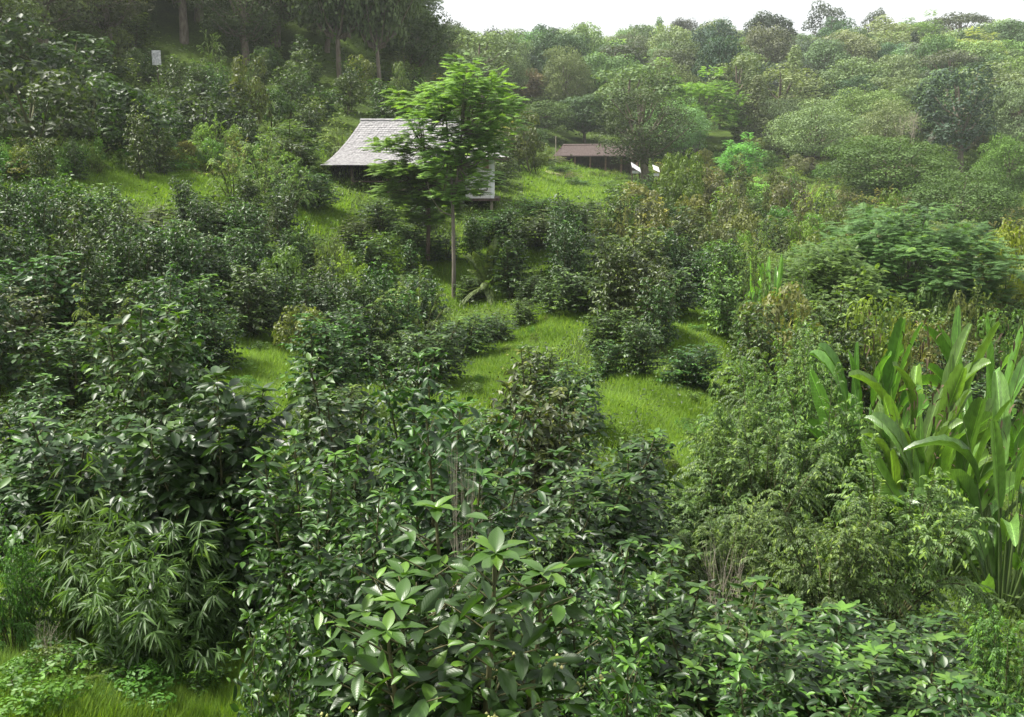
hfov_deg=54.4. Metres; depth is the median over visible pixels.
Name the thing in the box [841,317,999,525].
banana clump
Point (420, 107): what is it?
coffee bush
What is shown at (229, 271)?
coffee bush
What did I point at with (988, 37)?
forest tree
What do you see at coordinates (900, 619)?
undergrowth
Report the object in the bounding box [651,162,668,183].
wild shrub
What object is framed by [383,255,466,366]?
wild shrub
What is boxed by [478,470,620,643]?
coffee bush
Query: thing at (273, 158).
weed clump
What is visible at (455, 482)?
bare shrub
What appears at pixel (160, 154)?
coffee bush
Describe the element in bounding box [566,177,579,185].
wild shrub
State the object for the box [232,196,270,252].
coffee bush
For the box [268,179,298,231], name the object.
coffee bush
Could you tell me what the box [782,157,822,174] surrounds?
wild shrub
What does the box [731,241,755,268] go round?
wild shrub
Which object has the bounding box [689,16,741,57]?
forest tree
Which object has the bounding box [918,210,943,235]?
wild shrub
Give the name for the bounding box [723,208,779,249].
wild shrub
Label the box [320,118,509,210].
thatched hut
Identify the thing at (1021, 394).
wild shrub
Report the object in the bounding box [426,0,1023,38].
sky
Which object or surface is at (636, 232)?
wild shrub
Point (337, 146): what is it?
pale shrub
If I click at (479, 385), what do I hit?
weed clump
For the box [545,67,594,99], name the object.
forest tree
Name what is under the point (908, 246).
feathery tree
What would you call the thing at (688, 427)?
weed clump
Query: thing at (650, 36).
forest tree
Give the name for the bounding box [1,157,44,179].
weed clump
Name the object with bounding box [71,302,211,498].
coffee bush
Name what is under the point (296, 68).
wild shrub
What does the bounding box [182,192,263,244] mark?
coffee bush
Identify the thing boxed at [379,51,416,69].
wild shrub
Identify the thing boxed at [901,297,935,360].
wild shrub
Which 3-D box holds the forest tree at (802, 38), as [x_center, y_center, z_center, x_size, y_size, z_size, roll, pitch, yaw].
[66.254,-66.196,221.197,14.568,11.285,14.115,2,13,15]
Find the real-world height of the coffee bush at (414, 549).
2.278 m
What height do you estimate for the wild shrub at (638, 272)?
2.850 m
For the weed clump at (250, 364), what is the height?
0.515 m
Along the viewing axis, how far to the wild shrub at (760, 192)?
77.36 m
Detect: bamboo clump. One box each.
[0,451,148,643]
[36,502,278,686]
[122,540,260,673]
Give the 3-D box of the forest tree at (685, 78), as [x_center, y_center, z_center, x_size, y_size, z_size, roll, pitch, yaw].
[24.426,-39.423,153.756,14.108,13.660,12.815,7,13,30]
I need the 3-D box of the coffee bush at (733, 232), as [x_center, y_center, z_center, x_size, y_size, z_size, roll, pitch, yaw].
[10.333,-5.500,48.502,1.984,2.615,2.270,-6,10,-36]
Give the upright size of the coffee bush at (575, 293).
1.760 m
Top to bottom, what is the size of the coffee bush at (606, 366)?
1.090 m
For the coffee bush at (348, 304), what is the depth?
32.71 m
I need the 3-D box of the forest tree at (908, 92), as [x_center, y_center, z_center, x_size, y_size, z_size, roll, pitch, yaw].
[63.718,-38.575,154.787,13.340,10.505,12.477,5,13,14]
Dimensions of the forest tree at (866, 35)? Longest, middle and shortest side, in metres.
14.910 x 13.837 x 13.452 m
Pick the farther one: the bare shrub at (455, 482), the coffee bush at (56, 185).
the coffee bush at (56, 185)
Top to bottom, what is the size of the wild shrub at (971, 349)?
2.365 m
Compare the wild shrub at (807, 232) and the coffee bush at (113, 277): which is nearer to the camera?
the coffee bush at (113, 277)
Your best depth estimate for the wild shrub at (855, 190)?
100.60 m
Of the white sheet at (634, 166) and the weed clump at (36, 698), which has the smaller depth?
the weed clump at (36, 698)
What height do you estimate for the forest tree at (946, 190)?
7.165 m
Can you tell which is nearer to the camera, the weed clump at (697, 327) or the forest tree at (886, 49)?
the weed clump at (697, 327)
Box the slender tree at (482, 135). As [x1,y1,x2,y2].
[393,51,533,298]
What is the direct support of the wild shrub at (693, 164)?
on the ground at (168, 18)
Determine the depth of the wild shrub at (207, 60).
73.94 m
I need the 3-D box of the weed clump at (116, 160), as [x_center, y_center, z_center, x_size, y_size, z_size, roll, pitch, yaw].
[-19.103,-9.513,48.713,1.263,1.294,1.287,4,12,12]
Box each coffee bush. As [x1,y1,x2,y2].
[0,95,41,137]
[0,135,6,170]
[0,174,35,232]
[0,194,38,266]
[0,209,26,287]
[0,213,12,291]
[0,222,52,294]
[0,251,105,354]
[0,278,31,397]
[0,287,57,379]
[0,320,124,417]
[0,373,82,475]
[0,411,157,583]
[0,432,94,567]
[5,180,58,220]
[13,180,68,288]
[22,137,57,187]
[25,88,54,126]
[32,171,79,251]
[34,211,105,332]
[37,194,94,260]
[42,447,158,598]
[49,252,138,317]
[53,228,115,329]
[55,177,101,257]
[55,197,129,224]
[59,136,90,181]
[61,393,140,467]
[62,182,112,254]
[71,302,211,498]
[73,70,103,117]
[78,277,172,372]
[85,196,144,282]
[87,63,117,104]
[88,200,114,227]
[97,210,149,258]
[97,221,154,315]
[98,232,169,307]
[103,366,312,661]
[121,205,187,247]
[127,218,187,298]
[127,262,206,387]
[131,298,213,400]
[136,48,161,82]
[137,273,247,358]
[146,229,218,283]
[148,128,176,174]
[150,392,216,445]
[155,54,188,106]
[159,218,214,314]
[166,111,192,148]
[166,174,196,226]
[172,220,228,301]
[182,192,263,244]
[183,190,220,256]
[183,233,232,289]
[185,59,224,91]
[185,61,215,98]
[190,313,253,373]
[204,62,230,117]
[206,227,265,276]
[210,246,252,312]
[211,262,287,338]
[216,227,270,306]
[218,69,249,101]
[218,196,273,278]
[223,428,394,716]
[227,173,264,210]
[227,608,316,716]
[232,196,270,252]
[236,109,265,151]
[247,268,298,328]
[259,234,307,291]
[261,162,313,202]
[261,180,306,245]
[268,65,307,118]
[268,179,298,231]
[268,352,406,572]
[274,490,419,716]
[276,215,313,291]
[277,313,385,407]
[283,384,371,455]
[285,234,347,272]
[285,280,343,351]
[291,71,316,107]
[291,167,342,208]
[291,274,342,306]
[292,262,337,323]
[293,100,322,144]
[298,495,625,716]
[302,338,367,389]
[306,83,345,121]
[312,255,349,330]
[317,300,393,380]
[327,269,388,359]
[330,216,388,249]
[331,291,356,326]
[338,58,367,110]
[338,478,463,713]
[345,231,409,274]
[350,399,553,706]
[352,193,406,230]
[352,268,399,332]
[361,348,465,533]
[362,261,396,342]
[362,340,411,386]
[363,78,401,118]
[363,79,396,116]
[379,222,442,253]
[379,290,430,371]
[382,87,405,118]
[384,397,485,510]
[386,275,422,301]
[388,316,477,390]
[393,277,439,328]
[396,239,425,277]
[397,268,447,322]
[397,273,452,353]
[409,191,437,226]
[413,98,434,118]
[414,389,542,564]
[417,232,466,261]
[443,312,502,358]
[447,536,552,708]
[450,274,490,302]
[460,210,484,245]
[460,216,484,263]
[469,405,512,471]
[470,210,516,242]
[477,312,518,343]
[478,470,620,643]
[481,384,614,511]
[483,234,537,299]
[488,349,599,535]
[490,202,523,242]
[491,130,512,168]
[492,143,520,181]
[495,162,511,187]
[505,342,566,417]
[506,219,533,248]
[506,298,542,327]
[508,209,562,247]
[510,538,662,716]
[511,193,554,220]
[513,275,549,302]
[524,427,684,614]
[531,275,570,312]
[537,357,608,439]
[539,235,591,271]
[540,190,579,236]
[543,206,582,254]
[543,599,679,716]
[544,220,585,287]
[546,265,607,312]
[549,220,591,283]
[550,196,607,226]
[552,442,601,477]
[572,199,594,244]
[575,538,735,711]
[578,309,638,352]
[579,211,623,249]
[581,228,629,270]
[586,233,642,329]
[586,339,627,378]
[589,279,629,313]
[590,234,626,281]
[598,186,641,224]
[611,315,665,377]
[614,433,675,483]
[620,483,690,553]
[622,247,675,325]
[623,266,681,340]
[632,172,661,198]
[634,277,685,353]
[635,574,834,716]
[637,180,664,214]
[646,225,684,283]
[649,205,708,267]
[653,266,706,315]
[656,343,722,393]
[658,227,678,275]
[661,197,691,234]
[673,233,703,287]
[680,250,712,302]
[691,221,712,246]
[691,251,726,307]
[701,238,752,319]
[706,219,739,263]
[709,646,884,716]
[723,302,788,400]
[724,301,770,361]
[734,195,762,225]
[739,194,766,219]
[746,594,921,716]
[750,212,776,265]
[751,215,789,244]
[769,349,831,400]
[771,292,831,342]
[785,321,834,415]
[808,186,836,227]
[820,323,875,417]
[824,623,999,716]
[828,596,977,705]
[843,202,873,233]
[862,354,933,421]
[867,308,907,347]
[921,676,1023,716]
[928,344,965,400]
[962,340,1002,396]
[972,369,1023,424]
[998,299,1023,345]
[1005,296,1023,336]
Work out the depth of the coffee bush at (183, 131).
55.26 m
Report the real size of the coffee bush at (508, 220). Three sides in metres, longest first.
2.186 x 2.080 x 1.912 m
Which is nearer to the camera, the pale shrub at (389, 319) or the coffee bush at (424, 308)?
the pale shrub at (389, 319)
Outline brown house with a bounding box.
[553,144,638,173]
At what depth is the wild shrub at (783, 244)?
57.73 m
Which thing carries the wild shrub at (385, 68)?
on the ground at (168, 18)
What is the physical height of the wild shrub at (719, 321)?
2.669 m
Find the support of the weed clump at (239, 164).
on the ground at (168, 18)
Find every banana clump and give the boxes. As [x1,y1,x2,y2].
[744,254,792,322]
[805,309,928,522]
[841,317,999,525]
[843,386,968,557]
[859,383,1023,593]
[899,305,1023,517]
[903,370,1023,618]
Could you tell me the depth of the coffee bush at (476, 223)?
48.59 m
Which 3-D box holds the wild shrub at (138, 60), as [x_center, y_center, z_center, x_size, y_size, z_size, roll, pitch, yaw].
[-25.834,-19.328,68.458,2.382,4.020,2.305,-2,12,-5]
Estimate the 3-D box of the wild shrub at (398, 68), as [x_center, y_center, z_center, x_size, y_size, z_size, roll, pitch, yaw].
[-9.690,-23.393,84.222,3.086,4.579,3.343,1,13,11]
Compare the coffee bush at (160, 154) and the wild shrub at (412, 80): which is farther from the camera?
the wild shrub at (412, 80)
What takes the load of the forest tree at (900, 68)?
on the ground at (168, 18)
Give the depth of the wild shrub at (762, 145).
133.98 m
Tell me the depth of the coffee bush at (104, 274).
23.55 m
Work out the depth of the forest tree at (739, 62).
152.31 m
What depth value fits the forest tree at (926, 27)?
236.95 m
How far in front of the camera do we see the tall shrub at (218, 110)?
56.18 m
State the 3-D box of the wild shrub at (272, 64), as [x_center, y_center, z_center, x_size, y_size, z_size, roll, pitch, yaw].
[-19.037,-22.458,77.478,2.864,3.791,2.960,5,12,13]
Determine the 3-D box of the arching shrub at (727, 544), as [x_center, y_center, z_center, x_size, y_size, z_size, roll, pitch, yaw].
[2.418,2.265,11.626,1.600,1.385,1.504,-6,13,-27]
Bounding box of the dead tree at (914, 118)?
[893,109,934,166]
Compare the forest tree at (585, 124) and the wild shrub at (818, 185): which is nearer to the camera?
the wild shrub at (818, 185)
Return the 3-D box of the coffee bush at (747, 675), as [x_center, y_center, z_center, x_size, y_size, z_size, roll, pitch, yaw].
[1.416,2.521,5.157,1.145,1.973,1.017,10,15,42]
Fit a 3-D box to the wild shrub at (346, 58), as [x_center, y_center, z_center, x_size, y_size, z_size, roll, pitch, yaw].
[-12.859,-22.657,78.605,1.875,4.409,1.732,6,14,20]
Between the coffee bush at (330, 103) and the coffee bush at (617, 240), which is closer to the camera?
the coffee bush at (617, 240)
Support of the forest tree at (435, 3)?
on the ground at (168, 18)
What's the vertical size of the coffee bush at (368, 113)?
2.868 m
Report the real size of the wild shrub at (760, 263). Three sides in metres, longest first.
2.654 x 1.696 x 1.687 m
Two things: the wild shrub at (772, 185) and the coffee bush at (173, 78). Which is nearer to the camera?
the coffee bush at (173, 78)
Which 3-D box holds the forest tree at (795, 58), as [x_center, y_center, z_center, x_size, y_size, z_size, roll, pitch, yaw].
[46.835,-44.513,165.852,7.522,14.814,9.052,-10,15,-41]
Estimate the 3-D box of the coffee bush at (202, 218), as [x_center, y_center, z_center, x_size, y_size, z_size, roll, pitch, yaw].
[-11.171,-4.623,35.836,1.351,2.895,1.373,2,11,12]
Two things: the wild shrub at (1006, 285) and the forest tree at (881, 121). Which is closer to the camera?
the wild shrub at (1006, 285)
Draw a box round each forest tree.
[420,0,443,13]
[426,24,483,55]
[441,20,463,28]
[449,29,522,104]
[476,28,535,96]
[476,43,538,73]
[483,25,519,35]
[489,68,551,105]
[500,28,529,39]
[505,99,576,129]
[508,125,551,148]
[511,30,545,98]
[520,42,538,68]
[521,25,565,94]
[522,23,552,96]
[525,27,592,104]
[536,65,583,99]
[537,45,596,106]
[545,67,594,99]
[555,21,606,56]
[557,93,618,142]
[564,51,642,93]
[583,76,646,133]
[586,68,700,180]
[591,60,686,143]
[593,41,658,85]
[594,38,646,73]
[603,26,642,45]
[605,29,648,60]
[621,23,655,36]
[628,57,685,90]
[631,57,717,113]
[634,97,718,164]
[642,29,686,42]
[645,23,693,60]
[646,42,672,64]
[648,65,752,153]
[649,40,701,82]
[649,48,698,84]
[653,16,665,41]
[670,17,697,32]
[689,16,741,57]
[690,19,740,42]
[691,35,750,128]
[696,40,759,76]
[701,44,767,115]
[703,52,769,138]
[712,132,767,177]
[721,75,780,153]
[739,37,770,52]
[739,63,833,125]
[740,9,804,46]
[742,22,796,104]
[746,97,819,142]
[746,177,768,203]
[760,60,813,98]
[762,97,869,170]
[764,56,821,101]
[769,45,814,106]
[784,103,850,143]
[789,33,813,47]
[790,37,844,54]
[796,38,850,69]
[800,38,852,104]
[801,0,847,38]
[812,55,890,107]
[814,27,843,39]
[814,68,842,104]
[815,134,969,198]
[820,16,860,37]
[822,29,881,73]
[827,27,881,84]
[827,84,918,137]
[832,75,880,116]
[847,98,927,157]
[854,74,927,114]
[860,7,886,35]
[863,14,922,44]
[869,30,914,45]
[872,53,923,92]
[873,42,911,74]
[879,77,952,136]
[881,21,930,38]
[890,45,932,65]
[890,167,1023,230]
[892,42,942,73]
[900,62,1002,172]
[902,9,950,46]
[905,30,919,44]
[905,66,973,149]
[912,32,960,78]
[913,48,984,72]
[916,69,989,107]
[920,30,960,42]
[924,11,994,34]
[933,23,956,35]
[939,39,1015,82]
[944,26,1007,58]
[949,60,1023,152]
[951,23,1009,51]
[951,88,1022,134]
[952,53,1009,84]
[969,132,1023,212]
[979,79,1023,160]
[980,18,1013,32]
[982,19,1023,52]
[992,53,1023,93]
[994,39,1023,56]
[1002,48,1023,63]
[1010,69,1023,81]
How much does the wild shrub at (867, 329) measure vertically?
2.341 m
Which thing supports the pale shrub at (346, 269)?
on the ground at (168, 18)
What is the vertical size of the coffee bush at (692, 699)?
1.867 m
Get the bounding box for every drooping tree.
[0,0,59,94]
[1,0,115,53]
[46,0,155,57]
[165,0,200,43]
[187,0,289,65]
[236,0,315,46]
[283,0,394,76]
[286,0,330,52]
[333,0,423,87]
[374,2,463,75]
[390,63,439,86]
[416,2,437,17]
[436,40,466,68]
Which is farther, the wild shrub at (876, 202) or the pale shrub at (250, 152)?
the wild shrub at (876, 202)
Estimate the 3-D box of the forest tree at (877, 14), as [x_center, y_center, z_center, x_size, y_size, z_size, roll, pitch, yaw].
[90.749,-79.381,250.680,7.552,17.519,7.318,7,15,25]
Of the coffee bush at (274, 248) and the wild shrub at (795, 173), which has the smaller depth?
the coffee bush at (274, 248)
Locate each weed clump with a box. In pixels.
[0,134,41,159]
[0,137,23,154]
[0,151,35,175]
[0,159,21,182]
[0,634,110,681]
[0,653,95,716]
[0,662,36,685]
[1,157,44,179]
[2,650,60,680]
[6,144,39,179]
[6,645,108,682]
[8,137,60,164]
[18,644,77,677]
[24,677,106,709]
[35,154,75,178]
[43,132,74,151]
[52,141,90,172]
[53,137,97,170]
[61,663,102,682]
[78,135,106,169]
[86,137,111,174]
[93,654,183,713]
[106,146,136,163]
[108,150,130,170]
[117,145,158,163]
[145,159,184,173]
[153,139,177,161]
[167,140,202,161]
[169,152,202,172]
[176,648,240,701]
[182,158,224,176]
[192,122,214,147]
[194,137,225,170]
[201,630,269,670]
[203,675,237,694]
[210,153,245,176]
[225,132,244,155]
[225,139,262,169]
[228,375,262,385]
[231,360,258,372]
[233,377,250,392]
[234,152,250,179]
[235,159,274,177]
[237,386,263,399]
[238,144,276,168]
[242,153,265,163]
[243,141,271,156]
[251,341,272,350]
[254,142,300,166]
[268,148,285,170]
[273,151,302,174]
[279,150,311,180]
[301,160,329,180]
[302,149,321,165]
[307,158,333,173]
[459,381,482,393]
[470,374,486,382]
[529,333,538,343]
[658,456,680,473]
[674,414,687,430]
[676,417,706,428]
[676,424,704,435]
[686,390,700,402]
[688,324,704,332]
[699,383,728,398]
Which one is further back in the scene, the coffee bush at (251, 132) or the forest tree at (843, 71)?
the forest tree at (843, 71)
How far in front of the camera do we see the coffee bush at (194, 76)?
68.58 m
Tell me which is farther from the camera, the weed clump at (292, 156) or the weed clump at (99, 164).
the weed clump at (292, 156)
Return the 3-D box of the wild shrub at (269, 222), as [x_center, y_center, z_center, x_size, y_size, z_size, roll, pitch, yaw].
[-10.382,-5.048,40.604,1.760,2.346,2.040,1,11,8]
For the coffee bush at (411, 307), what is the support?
on the ground at (168, 18)
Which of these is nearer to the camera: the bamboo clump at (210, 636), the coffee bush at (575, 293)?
the bamboo clump at (210, 636)
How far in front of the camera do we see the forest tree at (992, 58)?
169.13 m
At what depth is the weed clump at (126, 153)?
49.22 m
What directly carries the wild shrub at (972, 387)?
on the ground at (168, 18)
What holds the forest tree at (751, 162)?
on the ground at (168, 18)
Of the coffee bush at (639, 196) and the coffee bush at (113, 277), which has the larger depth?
the coffee bush at (639, 196)
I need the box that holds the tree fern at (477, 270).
[457,222,507,307]
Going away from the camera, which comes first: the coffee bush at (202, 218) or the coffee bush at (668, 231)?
the coffee bush at (202, 218)
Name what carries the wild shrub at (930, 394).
on the ground at (168, 18)
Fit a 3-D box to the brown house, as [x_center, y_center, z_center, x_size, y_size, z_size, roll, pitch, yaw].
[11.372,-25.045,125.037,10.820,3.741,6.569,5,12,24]
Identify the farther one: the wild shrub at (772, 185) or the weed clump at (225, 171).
the wild shrub at (772, 185)
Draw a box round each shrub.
[0,12,98,113]
[0,59,102,159]
[0,226,20,259]
[0,504,67,654]
[8,25,130,84]
[24,103,90,124]
[32,72,163,153]
[55,269,147,393]
[78,182,132,224]
[91,88,193,168]
[92,650,144,697]
[100,25,134,64]
[107,57,144,95]
[111,11,160,48]
[115,46,153,88]
[122,99,158,180]
[124,74,159,132]
[131,1,162,41]
[143,101,173,132]
[146,78,175,113]
[160,82,256,141]
[188,113,241,163]
[192,27,230,81]
[205,146,267,203]
[213,59,233,100]
[227,54,272,133]
[230,126,294,197]
[244,61,255,89]
[247,45,285,76]
[250,48,273,89]
[250,84,298,128]
[255,206,281,243]
[257,244,315,312]
[260,119,329,156]
[261,133,321,169]
[264,143,321,217]
[266,35,285,70]
[272,303,327,360]
[276,49,321,84]
[282,62,312,97]
[285,34,322,82]
[298,94,330,136]
[314,236,351,295]
[314,277,418,373]
[315,115,351,155]
[327,244,367,307]
[330,74,366,114]
[338,43,354,81]
[341,51,376,77]
[344,54,378,96]
[375,59,414,81]
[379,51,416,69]
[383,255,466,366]
[385,56,416,89]
[387,61,409,108]
[387,63,424,106]
[407,61,423,84]
[421,73,451,99]
[446,444,492,623]
[470,109,503,132]
[495,104,512,131]
[495,121,523,164]
[504,108,544,172]
[528,139,551,174]
[537,158,558,164]
[546,165,573,171]
[548,156,569,162]
[552,169,582,178]
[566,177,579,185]
[572,179,596,186]
[590,171,610,176]
[592,206,618,250]
[598,180,621,186]
[598,182,642,241]
[606,181,661,224]
[607,223,671,285]
[610,192,656,242]
[611,179,636,185]
[611,189,645,245]
[614,261,665,305]
[631,220,648,249]
[636,197,675,260]
[645,496,788,612]
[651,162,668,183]
[652,152,686,217]
[653,215,677,242]
[653,441,780,571]
[654,169,701,217]
[669,147,705,217]
[670,408,862,572]
[671,403,777,524]
[674,194,713,228]
[677,153,696,165]
[678,349,822,509]
[682,164,713,189]
[682,175,705,205]
[688,373,768,486]
[689,166,719,209]
[689,221,737,264]
[692,148,715,171]
[698,168,727,214]
[698,262,746,338]
[698,541,771,668]
[702,239,742,272]
[705,165,718,179]
[706,185,739,227]
[706,302,849,451]
[710,152,726,164]
[714,178,731,194]
[714,180,751,241]
[717,161,740,184]
[718,270,751,336]
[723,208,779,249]
[724,260,751,300]
[726,154,749,213]
[726,290,789,378]
[727,156,760,180]
[728,362,907,557]
[730,229,789,362]
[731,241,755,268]
[733,179,759,204]
[734,230,755,264]
[736,478,914,648]
[737,136,765,159]
[737,249,781,308]
[738,247,774,299]
[738,281,829,385]
[740,217,774,248]
[742,269,772,308]
[744,230,771,268]
[746,249,777,269]
[747,166,769,194]
[751,185,778,218]
[751,323,850,477]
[754,216,785,259]
[757,178,781,190]
[758,150,782,171]
[762,169,787,219]
[763,205,798,233]
[765,253,786,281]
[767,178,815,221]
[767,253,814,336]
[772,168,801,195]
[772,207,818,256]
[777,433,1011,648]
[779,146,791,156]
[779,220,815,246]
[782,153,809,178]
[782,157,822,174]
[782,166,803,183]
[785,170,797,209]
[786,220,812,263]
[788,234,821,280]
[792,283,872,382]
[794,193,812,226]
[794,213,828,247]
[797,179,841,240]
[801,212,850,252]
[807,186,856,206]
[810,178,839,226]
[811,318,887,362]
[812,165,838,181]
[813,177,825,191]
[814,185,835,208]
[817,203,846,234]
[821,203,871,247]
[828,219,861,243]
[830,165,854,186]
[836,186,858,205]
[837,175,851,209]
[840,294,902,408]
[842,285,890,422]
[844,191,880,211]
[868,184,893,214]
[871,307,932,359]
[872,188,906,234]
[872,202,913,261]
[879,193,917,234]
[883,313,915,414]
[891,290,919,321]
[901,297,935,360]
[903,196,924,225]
[904,320,951,394]
[906,281,951,341]
[907,311,954,392]
[909,330,940,392]
[915,225,955,257]
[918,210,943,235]
[918,220,944,235]
[918,306,977,363]
[922,381,1016,443]
[922,385,938,421]
[937,290,976,363]
[941,152,959,178]
[941,170,964,182]
[943,219,981,257]
[944,603,1023,716]
[956,149,982,169]
[959,280,1007,358]
[961,296,1000,340]
[964,338,1005,375]
[970,133,991,153]
[971,308,1023,383]
[975,211,1022,269]
[979,218,1023,334]
[982,300,1010,344]
[993,231,1022,266]
[993,304,1023,371]
[994,275,1023,314]
[1000,219,1023,261]
[1001,205,1023,229]
[1003,318,1023,405]
[1011,385,1023,422]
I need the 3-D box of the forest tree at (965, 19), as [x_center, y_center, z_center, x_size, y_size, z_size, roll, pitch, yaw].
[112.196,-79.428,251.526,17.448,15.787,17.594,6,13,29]
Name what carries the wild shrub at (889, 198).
on the ground at (168, 18)
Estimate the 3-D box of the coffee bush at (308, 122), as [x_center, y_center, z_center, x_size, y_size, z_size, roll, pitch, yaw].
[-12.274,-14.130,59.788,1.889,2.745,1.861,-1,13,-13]
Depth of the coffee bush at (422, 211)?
51.16 m
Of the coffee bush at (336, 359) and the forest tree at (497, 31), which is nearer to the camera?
the coffee bush at (336, 359)
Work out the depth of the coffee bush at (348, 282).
27.22 m
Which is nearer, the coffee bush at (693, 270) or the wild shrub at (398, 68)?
the coffee bush at (693, 270)
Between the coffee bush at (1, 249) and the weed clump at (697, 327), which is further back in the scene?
the weed clump at (697, 327)
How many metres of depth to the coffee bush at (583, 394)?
14.43 m
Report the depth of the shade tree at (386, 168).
44.77 m
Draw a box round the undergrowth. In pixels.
[0,35,1023,714]
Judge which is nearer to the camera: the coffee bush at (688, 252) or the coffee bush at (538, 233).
the coffee bush at (688, 252)
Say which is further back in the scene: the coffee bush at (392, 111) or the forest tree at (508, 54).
the forest tree at (508, 54)
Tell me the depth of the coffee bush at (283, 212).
41.83 m
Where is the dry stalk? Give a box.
[30,618,70,659]
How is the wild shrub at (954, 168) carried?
on the ground at (168, 18)
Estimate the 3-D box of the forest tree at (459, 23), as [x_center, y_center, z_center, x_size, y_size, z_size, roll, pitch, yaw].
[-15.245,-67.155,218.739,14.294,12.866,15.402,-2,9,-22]
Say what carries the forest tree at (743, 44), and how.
on the ground at (168, 18)
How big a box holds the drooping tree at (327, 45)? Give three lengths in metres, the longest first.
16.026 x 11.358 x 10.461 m
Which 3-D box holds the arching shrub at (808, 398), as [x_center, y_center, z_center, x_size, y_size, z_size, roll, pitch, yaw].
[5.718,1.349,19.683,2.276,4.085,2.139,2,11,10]
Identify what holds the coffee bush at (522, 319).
on the ground at (168, 18)
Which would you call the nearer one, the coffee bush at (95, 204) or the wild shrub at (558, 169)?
the coffee bush at (95, 204)
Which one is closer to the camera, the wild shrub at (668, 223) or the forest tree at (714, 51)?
the wild shrub at (668, 223)
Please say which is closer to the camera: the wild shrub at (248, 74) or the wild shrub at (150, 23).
the wild shrub at (248, 74)
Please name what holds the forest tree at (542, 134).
on the ground at (168, 18)
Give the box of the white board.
[151,50,160,83]
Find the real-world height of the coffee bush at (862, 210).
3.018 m
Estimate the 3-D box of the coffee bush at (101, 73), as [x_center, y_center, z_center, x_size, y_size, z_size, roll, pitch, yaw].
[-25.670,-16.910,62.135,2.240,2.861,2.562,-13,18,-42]
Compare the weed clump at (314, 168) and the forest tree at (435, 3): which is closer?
the weed clump at (314, 168)
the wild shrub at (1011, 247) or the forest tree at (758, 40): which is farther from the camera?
the forest tree at (758, 40)
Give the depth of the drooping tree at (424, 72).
113.92 m
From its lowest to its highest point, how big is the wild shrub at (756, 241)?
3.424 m
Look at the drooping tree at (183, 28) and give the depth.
80.63 m
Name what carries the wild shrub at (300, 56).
on the ground at (168, 18)
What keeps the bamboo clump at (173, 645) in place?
on the ground at (168, 18)
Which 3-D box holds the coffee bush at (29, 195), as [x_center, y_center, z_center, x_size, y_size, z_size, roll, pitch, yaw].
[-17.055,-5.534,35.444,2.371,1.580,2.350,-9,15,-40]
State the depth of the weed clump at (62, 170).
43.08 m
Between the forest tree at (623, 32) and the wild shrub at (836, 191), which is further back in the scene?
the forest tree at (623, 32)
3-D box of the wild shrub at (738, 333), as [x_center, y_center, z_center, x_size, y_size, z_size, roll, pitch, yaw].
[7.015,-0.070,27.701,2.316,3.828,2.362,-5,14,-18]
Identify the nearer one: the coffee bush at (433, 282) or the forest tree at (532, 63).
the coffee bush at (433, 282)
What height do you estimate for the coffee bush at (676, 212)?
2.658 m
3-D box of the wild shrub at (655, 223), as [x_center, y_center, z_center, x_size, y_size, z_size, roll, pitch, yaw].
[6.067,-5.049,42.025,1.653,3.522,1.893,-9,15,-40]
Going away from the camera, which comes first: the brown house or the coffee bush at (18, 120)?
the coffee bush at (18, 120)
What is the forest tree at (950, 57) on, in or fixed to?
on the ground at (168, 18)
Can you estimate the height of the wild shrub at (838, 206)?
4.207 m
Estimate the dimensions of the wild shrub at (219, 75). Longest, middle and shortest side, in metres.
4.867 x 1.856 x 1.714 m
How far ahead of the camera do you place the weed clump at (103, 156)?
46.79 m
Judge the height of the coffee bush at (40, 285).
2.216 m
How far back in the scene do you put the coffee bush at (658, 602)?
6.93 m
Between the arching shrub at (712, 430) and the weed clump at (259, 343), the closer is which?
the arching shrub at (712, 430)
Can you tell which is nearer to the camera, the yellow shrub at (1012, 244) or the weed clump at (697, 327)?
the weed clump at (697, 327)
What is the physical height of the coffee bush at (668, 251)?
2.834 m
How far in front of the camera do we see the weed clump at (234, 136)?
54.63 m
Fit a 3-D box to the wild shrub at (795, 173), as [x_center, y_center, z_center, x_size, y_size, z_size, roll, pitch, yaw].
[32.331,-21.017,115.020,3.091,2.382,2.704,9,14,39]
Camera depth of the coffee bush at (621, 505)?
11.09 m
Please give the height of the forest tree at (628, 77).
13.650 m
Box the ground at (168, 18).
[0,0,1023,704]
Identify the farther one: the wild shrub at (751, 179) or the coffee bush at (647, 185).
the wild shrub at (751, 179)
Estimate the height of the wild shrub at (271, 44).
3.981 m
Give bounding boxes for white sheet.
[631,162,640,184]
[653,165,659,177]
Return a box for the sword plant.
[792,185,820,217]
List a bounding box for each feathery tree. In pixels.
[766,236,905,337]
[770,201,1023,322]
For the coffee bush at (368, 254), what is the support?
on the ground at (168, 18)
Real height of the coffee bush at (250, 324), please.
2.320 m
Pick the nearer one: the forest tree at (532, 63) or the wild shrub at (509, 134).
the wild shrub at (509, 134)
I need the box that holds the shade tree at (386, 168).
[358,88,496,259]
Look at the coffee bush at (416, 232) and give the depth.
46.88 m
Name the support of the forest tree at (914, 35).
on the ground at (168, 18)
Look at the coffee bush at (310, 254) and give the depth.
40.33 m
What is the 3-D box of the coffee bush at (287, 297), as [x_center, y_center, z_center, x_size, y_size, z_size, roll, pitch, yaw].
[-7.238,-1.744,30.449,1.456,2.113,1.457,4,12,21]
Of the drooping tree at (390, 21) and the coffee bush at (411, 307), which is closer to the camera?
the coffee bush at (411, 307)
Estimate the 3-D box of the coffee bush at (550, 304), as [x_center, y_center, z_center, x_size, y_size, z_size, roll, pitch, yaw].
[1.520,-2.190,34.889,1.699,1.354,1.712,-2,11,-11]

